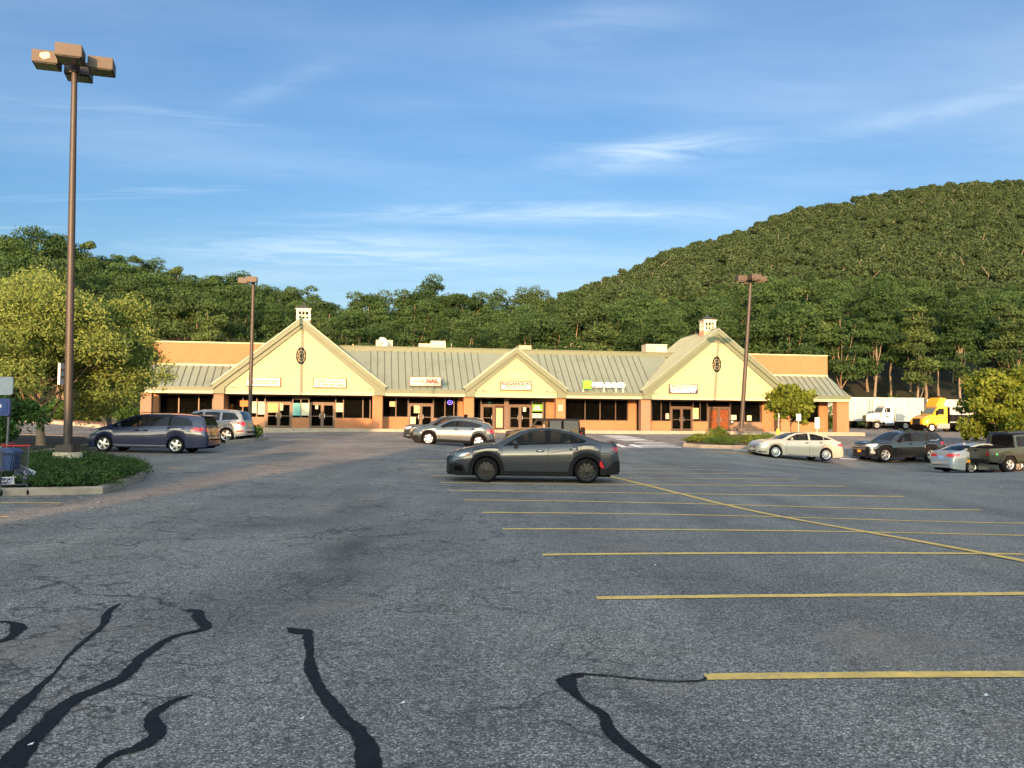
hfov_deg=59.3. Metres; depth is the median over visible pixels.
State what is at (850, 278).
forest tree
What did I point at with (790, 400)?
parking tree
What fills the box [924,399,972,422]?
semi trailer
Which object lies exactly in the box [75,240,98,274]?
forest tree
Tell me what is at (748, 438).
shrub
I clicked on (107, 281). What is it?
forest tree
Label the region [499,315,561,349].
forest tree
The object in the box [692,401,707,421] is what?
window
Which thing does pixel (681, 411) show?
door
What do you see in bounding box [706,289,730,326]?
forest tree
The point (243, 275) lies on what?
forest tree
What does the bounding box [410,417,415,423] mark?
poster
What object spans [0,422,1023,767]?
ground
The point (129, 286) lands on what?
forest tree
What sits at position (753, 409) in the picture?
window
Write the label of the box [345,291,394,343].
forest tree
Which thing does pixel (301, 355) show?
oval window
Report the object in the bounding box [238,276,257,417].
lamp post
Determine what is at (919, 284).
forest tree
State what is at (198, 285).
forest tree
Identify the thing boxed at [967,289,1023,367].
forest tree
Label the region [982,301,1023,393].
forest tree
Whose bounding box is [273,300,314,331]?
forest tree
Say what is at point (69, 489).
planting island
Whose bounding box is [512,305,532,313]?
forest tree
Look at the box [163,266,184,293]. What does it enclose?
forest tree
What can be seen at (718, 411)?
door
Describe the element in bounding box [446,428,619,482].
parked car
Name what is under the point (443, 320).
forest tree
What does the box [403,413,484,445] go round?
parked car
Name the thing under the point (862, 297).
forest tree
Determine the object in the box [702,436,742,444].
shrub
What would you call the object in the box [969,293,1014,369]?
forest tree
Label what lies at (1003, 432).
parked car
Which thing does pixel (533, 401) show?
window
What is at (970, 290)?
forest tree
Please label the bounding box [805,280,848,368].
forest tree
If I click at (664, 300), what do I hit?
forest tree
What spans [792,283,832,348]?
forest tree
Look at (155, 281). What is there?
forest tree
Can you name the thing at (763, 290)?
forest tree
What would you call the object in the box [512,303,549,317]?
forest tree
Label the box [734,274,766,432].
lamp post
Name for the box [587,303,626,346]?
forest tree
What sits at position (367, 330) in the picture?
forest tree
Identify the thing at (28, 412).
shrub
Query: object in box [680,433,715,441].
shrub
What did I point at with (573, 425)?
parked car
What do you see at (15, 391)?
pear tree
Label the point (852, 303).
forest tree
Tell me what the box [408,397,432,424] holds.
door
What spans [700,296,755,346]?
forest tree
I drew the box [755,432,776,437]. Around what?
shrub
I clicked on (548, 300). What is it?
forest tree
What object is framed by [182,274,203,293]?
forest tree
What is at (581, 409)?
window
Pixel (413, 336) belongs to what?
forest tree
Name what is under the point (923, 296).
forest tree
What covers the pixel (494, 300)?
forest tree
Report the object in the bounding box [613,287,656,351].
forest tree
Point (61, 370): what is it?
metal sign
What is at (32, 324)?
pear tree
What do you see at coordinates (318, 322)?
forest tree
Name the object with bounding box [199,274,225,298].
forest tree
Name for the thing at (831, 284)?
forest tree
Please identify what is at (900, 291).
forest tree
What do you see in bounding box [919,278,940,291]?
forest tree
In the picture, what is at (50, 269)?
forest tree
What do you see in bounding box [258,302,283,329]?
forest tree
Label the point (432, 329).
forest tree
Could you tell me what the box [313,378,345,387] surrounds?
shop sign
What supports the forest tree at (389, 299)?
on the hills
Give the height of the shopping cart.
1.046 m
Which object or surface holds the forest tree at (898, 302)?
on the hills
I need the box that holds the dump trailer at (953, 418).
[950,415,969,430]
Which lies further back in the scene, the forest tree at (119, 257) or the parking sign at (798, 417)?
the forest tree at (119, 257)
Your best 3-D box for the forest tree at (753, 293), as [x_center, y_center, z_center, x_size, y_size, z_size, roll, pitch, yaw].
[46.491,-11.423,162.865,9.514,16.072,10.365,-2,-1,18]
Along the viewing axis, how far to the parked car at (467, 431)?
48.85 m
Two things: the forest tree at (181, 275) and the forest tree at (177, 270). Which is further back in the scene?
the forest tree at (181, 275)
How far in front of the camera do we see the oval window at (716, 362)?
80.88 m
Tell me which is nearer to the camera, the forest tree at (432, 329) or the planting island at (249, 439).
the planting island at (249, 439)
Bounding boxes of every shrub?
[0,395,52,447]
[46,400,78,419]
[111,406,139,422]
[251,424,262,437]
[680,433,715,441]
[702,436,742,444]
[704,424,730,437]
[732,432,771,443]
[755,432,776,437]
[828,413,832,431]
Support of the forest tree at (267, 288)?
on the hills
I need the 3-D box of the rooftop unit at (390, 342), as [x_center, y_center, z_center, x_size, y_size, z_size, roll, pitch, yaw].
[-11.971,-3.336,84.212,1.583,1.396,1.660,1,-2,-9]
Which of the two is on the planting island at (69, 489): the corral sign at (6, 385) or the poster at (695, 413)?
the corral sign at (6, 385)
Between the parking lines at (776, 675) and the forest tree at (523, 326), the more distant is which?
the forest tree at (523, 326)
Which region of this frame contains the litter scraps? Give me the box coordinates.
[28,497,987,744]
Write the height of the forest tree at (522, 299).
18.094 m
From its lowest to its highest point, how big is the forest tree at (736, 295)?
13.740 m
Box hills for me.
[15,211,1016,415]
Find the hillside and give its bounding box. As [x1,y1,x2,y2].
[544,179,1023,320]
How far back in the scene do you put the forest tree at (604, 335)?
115.90 m
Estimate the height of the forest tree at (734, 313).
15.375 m
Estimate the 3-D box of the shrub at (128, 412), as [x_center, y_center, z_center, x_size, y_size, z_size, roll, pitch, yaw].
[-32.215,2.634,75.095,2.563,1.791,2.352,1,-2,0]
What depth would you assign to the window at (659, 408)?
82.54 m
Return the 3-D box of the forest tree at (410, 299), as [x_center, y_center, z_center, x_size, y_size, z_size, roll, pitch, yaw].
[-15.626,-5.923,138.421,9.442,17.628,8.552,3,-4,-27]
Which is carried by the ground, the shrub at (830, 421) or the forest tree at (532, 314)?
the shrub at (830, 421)
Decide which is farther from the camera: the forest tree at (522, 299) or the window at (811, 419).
the forest tree at (522, 299)
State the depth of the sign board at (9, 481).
18.93 m
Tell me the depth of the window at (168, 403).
76.02 m
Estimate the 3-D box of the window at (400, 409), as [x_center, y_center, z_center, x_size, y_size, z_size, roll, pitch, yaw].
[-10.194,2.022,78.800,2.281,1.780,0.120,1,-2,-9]
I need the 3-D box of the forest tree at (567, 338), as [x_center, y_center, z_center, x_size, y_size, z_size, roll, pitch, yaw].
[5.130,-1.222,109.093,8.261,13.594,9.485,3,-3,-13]
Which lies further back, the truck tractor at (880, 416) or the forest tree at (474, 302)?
the forest tree at (474, 302)
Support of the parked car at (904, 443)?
on the ground
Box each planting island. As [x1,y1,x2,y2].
[0,434,114,452]
[2,471,145,495]
[19,419,139,427]
[225,434,267,443]
[683,433,794,448]
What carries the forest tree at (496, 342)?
on the hills
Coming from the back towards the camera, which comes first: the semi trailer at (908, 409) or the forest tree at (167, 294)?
the forest tree at (167, 294)
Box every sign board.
[1,476,14,483]
[12,466,35,483]
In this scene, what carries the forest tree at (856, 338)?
on the hills
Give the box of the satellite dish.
[379,337,387,345]
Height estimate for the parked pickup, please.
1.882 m
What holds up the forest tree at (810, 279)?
on the hills
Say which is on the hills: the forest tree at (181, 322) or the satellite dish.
the forest tree at (181, 322)
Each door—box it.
[265,395,291,427]
[309,396,334,427]
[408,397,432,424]
[481,398,494,428]
[495,406,503,428]
[509,398,531,429]
[671,400,692,430]
[708,401,729,430]
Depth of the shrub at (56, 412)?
72.39 m
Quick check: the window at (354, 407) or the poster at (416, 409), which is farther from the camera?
the poster at (416, 409)
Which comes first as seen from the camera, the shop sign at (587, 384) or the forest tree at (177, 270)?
the shop sign at (587, 384)
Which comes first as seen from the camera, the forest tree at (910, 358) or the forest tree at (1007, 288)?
the forest tree at (910, 358)
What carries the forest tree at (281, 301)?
on the hills
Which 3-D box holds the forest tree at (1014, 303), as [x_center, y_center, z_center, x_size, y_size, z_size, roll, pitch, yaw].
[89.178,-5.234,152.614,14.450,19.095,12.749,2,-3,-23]
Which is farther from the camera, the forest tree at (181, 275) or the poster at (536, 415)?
the forest tree at (181, 275)
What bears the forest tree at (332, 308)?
on the hills
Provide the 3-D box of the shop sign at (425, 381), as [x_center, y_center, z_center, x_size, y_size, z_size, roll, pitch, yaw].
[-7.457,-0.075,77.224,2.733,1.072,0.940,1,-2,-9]
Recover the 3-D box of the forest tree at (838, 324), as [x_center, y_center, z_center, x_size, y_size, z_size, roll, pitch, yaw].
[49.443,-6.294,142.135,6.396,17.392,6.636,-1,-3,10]
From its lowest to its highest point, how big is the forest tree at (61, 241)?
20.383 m
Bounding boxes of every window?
[159,394,213,412]
[228,395,265,417]
[292,396,309,417]
[296,346,306,364]
[335,396,370,418]
[382,397,408,416]
[433,397,457,418]
[474,398,481,417]
[531,399,542,425]
[543,399,545,417]
[565,399,627,420]
[651,400,670,420]
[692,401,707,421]
[712,356,721,372]
[729,401,760,421]
[792,402,818,422]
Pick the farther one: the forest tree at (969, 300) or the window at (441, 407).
the forest tree at (969, 300)
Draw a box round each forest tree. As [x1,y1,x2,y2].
[0,234,44,270]
[0,257,36,275]
[0,270,13,283]
[2,254,84,383]
[7,225,66,267]
[41,233,90,264]
[49,259,102,301]
[52,271,115,398]
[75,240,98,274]
[75,257,112,289]
[85,262,149,296]
[95,254,127,281]
[95,256,124,283]
[95,274,152,314]
[104,294,146,336]
[126,255,148,294]
[134,271,178,303]
[137,273,175,302]
[139,257,174,277]
[139,287,174,363]
[144,287,235,341]
[144,298,171,330]
[150,285,220,340]
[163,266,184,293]
[166,270,193,295]
[178,277,214,299]
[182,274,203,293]
[190,299,229,341]
[195,289,272,342]
[197,281,270,342]
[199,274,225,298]
[206,275,233,291]
[223,270,261,289]
[230,304,264,337]
[242,283,278,303]
[258,286,285,306]
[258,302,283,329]
[258,304,293,342]
[261,309,320,338]
[269,286,308,314]
[270,300,289,304]
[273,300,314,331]
[290,285,322,310]
[307,298,345,327]
[311,311,342,342]
[318,312,376,345]
[333,307,373,342]
[336,308,389,345]
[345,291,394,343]
[365,289,414,346]
[367,307,402,343]
[369,319,404,345]
[390,300,440,346]
[391,288,438,343]
[406,273,444,330]
[410,304,451,344]
[420,311,477,343]
[424,293,466,325]
[434,293,459,305]
[435,317,495,347]
[437,309,488,346]
[442,290,499,323]
[467,322,520,348]
[474,288,508,325]
[486,309,508,324]
[489,309,538,345]
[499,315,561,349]
[502,286,544,317]
[505,309,548,346]
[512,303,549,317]
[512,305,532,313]
[516,285,556,312]
[526,316,588,350]
[545,289,582,316]
[552,293,623,350]
[570,308,599,340]
[579,301,609,332]
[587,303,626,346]
[590,305,634,350]
[594,289,609,294]
[606,295,683,351]
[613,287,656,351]
[640,296,670,337]
[642,304,689,348]
[646,300,710,342]
[661,296,678,312]
[671,300,685,321]
[690,293,697,301]
[692,302,737,334]
[698,295,739,333]
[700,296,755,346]
[705,285,731,296]
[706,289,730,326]
[716,299,740,346]
[727,285,758,338]
[735,294,756,344]
[739,300,833,354]
[744,277,781,322]
[747,275,786,353]
[752,286,807,321]
[766,277,812,339]
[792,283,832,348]
[805,276,814,285]
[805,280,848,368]
[806,291,873,388]
[814,293,844,359]
[816,277,857,339]
[838,276,864,317]
[841,296,861,355]
[842,303,884,391]
[845,272,896,376]
[846,286,909,396]
[866,280,914,397]
[880,287,953,398]
[883,279,906,368]
[891,303,941,397]
[896,289,922,391]
[904,279,915,288]
[910,278,932,308]
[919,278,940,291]
[920,294,952,395]
[929,286,942,319]
[929,296,990,399]
[942,282,965,310]
[947,301,967,382]
[958,295,997,329]
[964,285,978,314]
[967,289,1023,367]
[969,293,986,373]
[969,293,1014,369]
[982,288,998,303]
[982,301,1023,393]
[983,307,1023,392]
[1001,285,1017,317]
[1003,301,1023,362]
[1008,294,1023,359]
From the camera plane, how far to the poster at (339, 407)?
77.97 m
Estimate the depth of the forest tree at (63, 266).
133.90 m
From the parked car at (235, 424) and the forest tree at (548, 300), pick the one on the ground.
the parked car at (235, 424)
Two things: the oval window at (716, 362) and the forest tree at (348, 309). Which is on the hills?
the forest tree at (348, 309)
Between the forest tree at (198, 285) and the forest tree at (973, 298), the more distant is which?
the forest tree at (973, 298)
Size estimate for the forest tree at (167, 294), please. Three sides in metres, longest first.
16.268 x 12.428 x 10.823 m
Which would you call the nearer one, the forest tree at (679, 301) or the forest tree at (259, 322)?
the forest tree at (259, 322)
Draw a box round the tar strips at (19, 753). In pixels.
[0,603,706,767]
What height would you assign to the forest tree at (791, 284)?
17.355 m
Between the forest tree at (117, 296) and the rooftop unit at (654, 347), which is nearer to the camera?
the rooftop unit at (654, 347)
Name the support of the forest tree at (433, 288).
on the hills
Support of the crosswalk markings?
on the ground
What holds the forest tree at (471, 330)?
on the ground
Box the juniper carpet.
[0,448,155,487]
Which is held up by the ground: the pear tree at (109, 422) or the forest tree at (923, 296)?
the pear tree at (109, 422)
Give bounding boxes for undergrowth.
[23,393,964,427]
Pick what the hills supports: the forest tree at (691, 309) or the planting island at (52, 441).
the forest tree at (691, 309)
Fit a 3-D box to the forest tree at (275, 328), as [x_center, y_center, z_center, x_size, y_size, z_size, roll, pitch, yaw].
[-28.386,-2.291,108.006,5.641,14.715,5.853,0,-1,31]
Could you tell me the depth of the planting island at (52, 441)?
40.14 m
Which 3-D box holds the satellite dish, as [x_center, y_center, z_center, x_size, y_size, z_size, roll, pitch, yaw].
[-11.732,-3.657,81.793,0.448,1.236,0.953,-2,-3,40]
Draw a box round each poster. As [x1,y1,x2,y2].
[240,401,247,405]
[252,402,256,412]
[258,402,264,414]
[268,403,277,411]
[293,403,300,415]
[301,403,308,414]
[336,403,342,411]
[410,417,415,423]
[414,406,419,412]
[532,404,542,410]
[532,414,541,417]
[558,405,562,410]
[693,408,697,418]
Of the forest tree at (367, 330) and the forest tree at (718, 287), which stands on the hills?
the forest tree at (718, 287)
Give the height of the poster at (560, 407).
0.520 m
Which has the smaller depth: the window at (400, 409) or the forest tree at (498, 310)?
the window at (400, 409)
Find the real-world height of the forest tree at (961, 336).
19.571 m
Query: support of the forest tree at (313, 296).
on the hills
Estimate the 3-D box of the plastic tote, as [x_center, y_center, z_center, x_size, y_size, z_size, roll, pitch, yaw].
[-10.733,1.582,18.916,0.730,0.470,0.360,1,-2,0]
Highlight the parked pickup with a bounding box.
[963,433,1023,471]
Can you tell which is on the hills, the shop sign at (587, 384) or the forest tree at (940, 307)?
the forest tree at (940, 307)
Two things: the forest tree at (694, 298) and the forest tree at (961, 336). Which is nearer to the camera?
the forest tree at (961, 336)
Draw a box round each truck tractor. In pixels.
[857,401,914,429]
[909,397,959,431]
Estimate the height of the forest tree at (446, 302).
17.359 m
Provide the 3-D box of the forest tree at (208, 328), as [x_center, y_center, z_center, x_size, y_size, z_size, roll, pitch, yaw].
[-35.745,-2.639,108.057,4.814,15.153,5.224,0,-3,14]
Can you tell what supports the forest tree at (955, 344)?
on the hills
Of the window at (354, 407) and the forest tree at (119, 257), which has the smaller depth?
the window at (354, 407)
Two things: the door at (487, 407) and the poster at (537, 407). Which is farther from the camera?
the poster at (537, 407)
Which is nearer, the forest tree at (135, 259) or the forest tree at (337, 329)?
the forest tree at (337, 329)
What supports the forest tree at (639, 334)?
on the hills
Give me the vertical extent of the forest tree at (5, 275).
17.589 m
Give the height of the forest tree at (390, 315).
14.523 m
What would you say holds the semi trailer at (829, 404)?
on the ground
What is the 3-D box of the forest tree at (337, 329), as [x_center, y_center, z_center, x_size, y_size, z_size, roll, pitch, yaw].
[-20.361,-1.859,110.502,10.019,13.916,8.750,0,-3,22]
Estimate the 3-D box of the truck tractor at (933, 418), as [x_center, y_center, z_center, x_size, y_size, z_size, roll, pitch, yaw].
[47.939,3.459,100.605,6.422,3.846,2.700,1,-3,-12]
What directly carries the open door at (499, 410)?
in the shopping strip at (298, 355)
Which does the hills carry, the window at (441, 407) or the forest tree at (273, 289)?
the forest tree at (273, 289)
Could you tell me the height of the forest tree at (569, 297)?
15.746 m
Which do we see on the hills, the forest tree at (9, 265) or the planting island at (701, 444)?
the forest tree at (9, 265)
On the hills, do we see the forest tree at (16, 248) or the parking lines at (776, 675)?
the forest tree at (16, 248)
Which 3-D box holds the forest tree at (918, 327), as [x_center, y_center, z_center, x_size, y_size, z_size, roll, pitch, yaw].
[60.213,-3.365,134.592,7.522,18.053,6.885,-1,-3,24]
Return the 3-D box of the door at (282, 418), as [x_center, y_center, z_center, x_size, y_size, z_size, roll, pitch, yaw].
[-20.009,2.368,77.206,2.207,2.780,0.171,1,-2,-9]
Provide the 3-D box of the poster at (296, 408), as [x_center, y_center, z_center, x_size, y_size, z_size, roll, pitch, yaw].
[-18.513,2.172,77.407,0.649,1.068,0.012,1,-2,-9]
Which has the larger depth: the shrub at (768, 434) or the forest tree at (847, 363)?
the forest tree at (847, 363)
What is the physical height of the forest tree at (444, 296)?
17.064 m
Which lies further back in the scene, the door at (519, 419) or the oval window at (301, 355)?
the door at (519, 419)
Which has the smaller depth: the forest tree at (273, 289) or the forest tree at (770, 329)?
the forest tree at (770, 329)
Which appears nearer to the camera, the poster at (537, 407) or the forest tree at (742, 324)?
the poster at (537, 407)
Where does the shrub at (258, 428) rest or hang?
on the planting island at (249, 439)
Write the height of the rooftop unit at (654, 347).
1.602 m
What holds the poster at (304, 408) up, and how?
attached to the shopping strip at (298, 355)
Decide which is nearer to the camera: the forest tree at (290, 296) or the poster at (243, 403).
the poster at (243, 403)
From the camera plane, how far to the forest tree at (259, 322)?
126.01 m
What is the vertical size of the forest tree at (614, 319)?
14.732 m
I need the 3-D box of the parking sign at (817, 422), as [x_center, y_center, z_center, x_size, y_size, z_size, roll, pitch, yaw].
[19.804,3.046,58.407,0.300,1.743,0.099,1,-2,0]
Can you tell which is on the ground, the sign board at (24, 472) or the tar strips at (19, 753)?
the tar strips at (19, 753)
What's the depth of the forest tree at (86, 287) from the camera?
115.51 m
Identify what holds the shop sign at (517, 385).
attached to the shopping strip at (298, 355)
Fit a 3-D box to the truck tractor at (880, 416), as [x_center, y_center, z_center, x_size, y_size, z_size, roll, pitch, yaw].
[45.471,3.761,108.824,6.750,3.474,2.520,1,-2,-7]
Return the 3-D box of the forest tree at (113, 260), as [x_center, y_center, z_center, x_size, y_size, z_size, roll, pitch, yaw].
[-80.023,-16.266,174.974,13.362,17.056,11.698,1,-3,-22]
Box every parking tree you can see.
[762,383,817,431]
[952,364,1023,441]
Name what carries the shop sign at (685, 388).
attached to the shopping strip at (298, 355)
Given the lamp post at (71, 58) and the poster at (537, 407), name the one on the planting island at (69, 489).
the lamp post at (71, 58)
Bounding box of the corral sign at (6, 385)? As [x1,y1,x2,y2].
[0,377,13,487]
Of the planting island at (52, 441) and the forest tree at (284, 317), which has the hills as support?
the forest tree at (284, 317)
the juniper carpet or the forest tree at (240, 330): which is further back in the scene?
the forest tree at (240, 330)
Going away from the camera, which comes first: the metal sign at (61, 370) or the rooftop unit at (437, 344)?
the metal sign at (61, 370)
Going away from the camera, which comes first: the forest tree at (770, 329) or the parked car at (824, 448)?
the parked car at (824, 448)
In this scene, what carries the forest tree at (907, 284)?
on the hills
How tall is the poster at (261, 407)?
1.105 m
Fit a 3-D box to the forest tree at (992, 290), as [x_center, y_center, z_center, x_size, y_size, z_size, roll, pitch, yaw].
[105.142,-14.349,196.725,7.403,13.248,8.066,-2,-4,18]
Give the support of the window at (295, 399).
in the shopping strip at (298, 355)
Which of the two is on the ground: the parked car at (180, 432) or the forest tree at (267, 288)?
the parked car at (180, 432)
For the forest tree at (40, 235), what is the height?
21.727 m
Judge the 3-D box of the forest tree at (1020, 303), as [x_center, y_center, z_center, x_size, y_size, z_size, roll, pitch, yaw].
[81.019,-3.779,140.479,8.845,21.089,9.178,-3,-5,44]
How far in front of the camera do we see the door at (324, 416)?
77.77 m
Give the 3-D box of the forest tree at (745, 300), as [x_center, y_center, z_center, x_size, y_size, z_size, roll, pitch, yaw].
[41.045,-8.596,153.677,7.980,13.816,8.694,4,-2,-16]
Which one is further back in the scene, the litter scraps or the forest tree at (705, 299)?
the forest tree at (705, 299)
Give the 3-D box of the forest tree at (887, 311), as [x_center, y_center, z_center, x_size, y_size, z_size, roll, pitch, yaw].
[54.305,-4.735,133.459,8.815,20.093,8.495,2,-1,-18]
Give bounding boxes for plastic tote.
[0,448,22,470]
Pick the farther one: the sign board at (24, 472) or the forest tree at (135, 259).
the forest tree at (135, 259)
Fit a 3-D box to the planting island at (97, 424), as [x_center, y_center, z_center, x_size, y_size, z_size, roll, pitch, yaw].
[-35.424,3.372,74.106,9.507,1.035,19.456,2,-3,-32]
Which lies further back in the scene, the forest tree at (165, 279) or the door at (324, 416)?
the forest tree at (165, 279)
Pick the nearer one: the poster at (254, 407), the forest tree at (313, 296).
the poster at (254, 407)
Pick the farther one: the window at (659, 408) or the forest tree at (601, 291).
the forest tree at (601, 291)
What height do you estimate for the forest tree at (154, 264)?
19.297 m
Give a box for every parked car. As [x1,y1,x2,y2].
[88,412,220,452]
[192,409,254,441]
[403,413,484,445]
[412,419,495,444]
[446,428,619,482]
[503,418,584,443]
[747,432,843,460]
[852,429,944,461]
[930,442,1023,472]
[986,430,1023,443]
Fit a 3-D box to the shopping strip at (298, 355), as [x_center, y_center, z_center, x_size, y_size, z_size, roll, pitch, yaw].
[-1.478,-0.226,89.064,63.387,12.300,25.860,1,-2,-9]
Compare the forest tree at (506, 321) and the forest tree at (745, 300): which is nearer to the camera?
the forest tree at (506, 321)
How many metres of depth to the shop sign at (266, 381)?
74.50 m
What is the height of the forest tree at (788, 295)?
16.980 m
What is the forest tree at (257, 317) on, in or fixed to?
on the hills
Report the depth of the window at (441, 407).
79.46 m
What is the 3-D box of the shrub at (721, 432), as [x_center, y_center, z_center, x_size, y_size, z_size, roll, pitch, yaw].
[12.242,2.997,53.478,1.675,1.187,1.463,1,-2,0]
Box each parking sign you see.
[796,414,800,434]
[815,417,819,433]
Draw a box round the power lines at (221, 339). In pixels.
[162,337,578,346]
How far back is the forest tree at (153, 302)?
131.72 m
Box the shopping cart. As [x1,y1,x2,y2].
[0,445,29,495]
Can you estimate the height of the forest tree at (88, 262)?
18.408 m
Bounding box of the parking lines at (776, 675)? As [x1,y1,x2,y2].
[0,448,1023,679]
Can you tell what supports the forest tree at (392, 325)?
on the hills
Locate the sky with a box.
[0,0,1023,312]
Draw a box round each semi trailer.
[828,403,832,414]
[849,397,923,428]
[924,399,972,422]
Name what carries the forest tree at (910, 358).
on the hills
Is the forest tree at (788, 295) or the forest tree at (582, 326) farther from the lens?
the forest tree at (788, 295)
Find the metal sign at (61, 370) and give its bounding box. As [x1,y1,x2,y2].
[58,363,64,384]
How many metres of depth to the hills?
156.28 m
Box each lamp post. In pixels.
[31,42,115,458]
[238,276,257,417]
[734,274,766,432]
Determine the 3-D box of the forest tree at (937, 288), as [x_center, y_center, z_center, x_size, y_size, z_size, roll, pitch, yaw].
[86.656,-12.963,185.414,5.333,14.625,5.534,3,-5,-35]
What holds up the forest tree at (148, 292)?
on the hills
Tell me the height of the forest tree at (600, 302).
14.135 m
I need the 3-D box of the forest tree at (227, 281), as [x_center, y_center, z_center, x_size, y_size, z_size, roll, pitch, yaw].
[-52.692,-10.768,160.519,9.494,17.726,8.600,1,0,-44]
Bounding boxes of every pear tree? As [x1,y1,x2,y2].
[0,264,182,445]
[0,276,64,402]
[73,323,159,425]
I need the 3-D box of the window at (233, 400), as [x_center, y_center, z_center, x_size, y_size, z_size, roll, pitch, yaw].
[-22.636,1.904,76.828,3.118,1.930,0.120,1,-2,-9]
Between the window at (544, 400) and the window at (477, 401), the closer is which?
the window at (477, 401)
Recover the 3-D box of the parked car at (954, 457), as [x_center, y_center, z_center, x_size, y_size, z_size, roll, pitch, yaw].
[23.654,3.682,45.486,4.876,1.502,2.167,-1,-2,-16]
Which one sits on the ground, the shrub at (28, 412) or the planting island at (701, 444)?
the planting island at (701, 444)
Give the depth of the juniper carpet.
21.27 m
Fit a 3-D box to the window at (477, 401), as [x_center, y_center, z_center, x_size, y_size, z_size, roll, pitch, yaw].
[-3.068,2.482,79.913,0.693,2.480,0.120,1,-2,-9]
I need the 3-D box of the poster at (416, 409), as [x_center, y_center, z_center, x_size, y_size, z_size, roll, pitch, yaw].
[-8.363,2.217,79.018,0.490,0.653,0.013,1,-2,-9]
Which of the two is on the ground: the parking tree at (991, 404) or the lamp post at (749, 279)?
the parking tree at (991, 404)
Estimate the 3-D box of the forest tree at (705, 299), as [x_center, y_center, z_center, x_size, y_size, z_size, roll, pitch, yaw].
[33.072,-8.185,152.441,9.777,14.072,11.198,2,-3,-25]
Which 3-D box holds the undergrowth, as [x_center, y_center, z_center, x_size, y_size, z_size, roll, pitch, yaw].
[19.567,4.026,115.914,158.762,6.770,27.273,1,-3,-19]
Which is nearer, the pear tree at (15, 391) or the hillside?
the pear tree at (15, 391)
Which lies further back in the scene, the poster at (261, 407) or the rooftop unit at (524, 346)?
the rooftop unit at (524, 346)
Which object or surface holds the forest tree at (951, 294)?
on the hills
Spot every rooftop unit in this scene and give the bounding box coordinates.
[376,340,392,345]
[418,341,445,346]
[516,345,531,348]
[641,344,666,351]
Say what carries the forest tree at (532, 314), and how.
on the hills
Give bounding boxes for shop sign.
[246,377,280,386]
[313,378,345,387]
[409,376,441,386]
[500,381,531,390]
[583,381,625,392]
[669,384,697,393]
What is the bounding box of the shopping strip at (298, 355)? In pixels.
[140,303,864,435]
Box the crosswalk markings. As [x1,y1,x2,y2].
[599,435,857,459]
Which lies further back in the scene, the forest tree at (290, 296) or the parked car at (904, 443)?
the forest tree at (290, 296)
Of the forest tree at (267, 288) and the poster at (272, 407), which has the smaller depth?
the poster at (272, 407)
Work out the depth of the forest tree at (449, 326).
126.34 m
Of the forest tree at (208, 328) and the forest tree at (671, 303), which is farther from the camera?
the forest tree at (671, 303)
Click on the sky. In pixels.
(337, 147)
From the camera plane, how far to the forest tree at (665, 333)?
107.18 m
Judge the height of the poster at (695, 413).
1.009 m
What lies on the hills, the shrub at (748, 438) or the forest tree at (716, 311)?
the forest tree at (716, 311)

